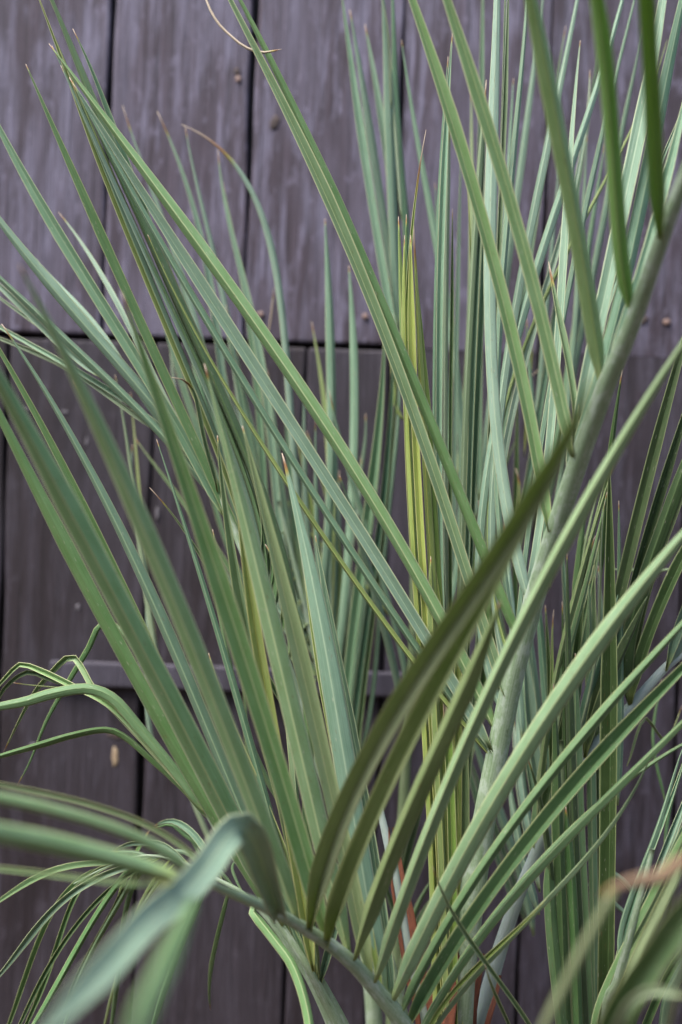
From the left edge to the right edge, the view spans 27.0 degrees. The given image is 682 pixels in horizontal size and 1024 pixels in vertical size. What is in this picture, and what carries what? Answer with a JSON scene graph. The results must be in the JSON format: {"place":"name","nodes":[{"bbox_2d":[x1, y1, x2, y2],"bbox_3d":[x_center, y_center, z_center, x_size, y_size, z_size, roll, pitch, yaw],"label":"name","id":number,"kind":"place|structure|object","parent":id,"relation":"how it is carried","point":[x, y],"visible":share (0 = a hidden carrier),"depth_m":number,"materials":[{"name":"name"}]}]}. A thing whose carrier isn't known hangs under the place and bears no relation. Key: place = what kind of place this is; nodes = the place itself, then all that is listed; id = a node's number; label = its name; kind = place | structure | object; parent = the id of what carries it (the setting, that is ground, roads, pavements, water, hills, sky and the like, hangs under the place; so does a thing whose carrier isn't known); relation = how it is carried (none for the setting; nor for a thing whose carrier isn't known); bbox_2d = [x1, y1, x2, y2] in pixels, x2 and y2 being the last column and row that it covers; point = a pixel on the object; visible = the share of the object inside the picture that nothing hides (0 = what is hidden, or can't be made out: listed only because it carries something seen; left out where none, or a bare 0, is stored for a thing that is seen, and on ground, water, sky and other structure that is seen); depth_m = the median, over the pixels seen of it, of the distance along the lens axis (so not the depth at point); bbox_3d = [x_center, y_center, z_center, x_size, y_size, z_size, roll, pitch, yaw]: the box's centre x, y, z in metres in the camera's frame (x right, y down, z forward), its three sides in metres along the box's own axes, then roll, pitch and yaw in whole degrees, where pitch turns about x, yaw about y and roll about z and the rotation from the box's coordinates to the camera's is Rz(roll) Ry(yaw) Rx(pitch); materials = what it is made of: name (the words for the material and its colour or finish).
{"place":"outdoors","nodes":[
{"label":"outdoors","id":0,"kind":"place"},
{"bbox_3d":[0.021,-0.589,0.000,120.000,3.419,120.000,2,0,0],"label":"ground","id":1,"kind":"structure","parent":0,"visible":0},
{"bbox_2d":[0,0,681,1023],"bbox_3d":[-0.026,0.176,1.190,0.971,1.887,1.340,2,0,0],"label":"palm plant","id":2,"kind":"object","parent":1,"relation":"on","point":[220,784],"visible":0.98,"depth_m":1.51,"materials":[{"name":"green plant"}]},
{"bbox_2d":[205,0,280,53],"bbox_3d":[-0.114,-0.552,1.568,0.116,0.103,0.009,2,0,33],"label":"dry strand","id":3,"kind":"object","parent":2,"relation":"attached to","point":[228,33],"visible":1,"depth_m":1.57,"materials":[{"name":"beige plant"}]},
{"bbox_2d":[0,0,681,1023],"bbox_3d":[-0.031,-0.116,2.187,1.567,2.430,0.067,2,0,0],"label":"plank wall","id":4,"kind":"structure","parent":1,"relation":"on","point":[178,66],"depth_m":2.17,"materials":[{"name":"grey wood"}]},
{"bbox_2d":[115,0,640,1023],"bbox_3d":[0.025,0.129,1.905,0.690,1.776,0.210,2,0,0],"label":"palm plant","id":5,"kind":"object","parent":1,"relation":"on","point":[353,614],"visible":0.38,"depth_m":1.92,"materials":[{"name":"green plant"}]},
{"bbox_2d":[432,373,681,1023],"bbox_3d":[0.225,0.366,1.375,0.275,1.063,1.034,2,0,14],"label":"palm plant","id":6,"kind":"object","parent":1,"relation":"on","point":[592,981],"visible":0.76,"depth_m":1.60,"materials":[{"name":"green plant"}]}
]}

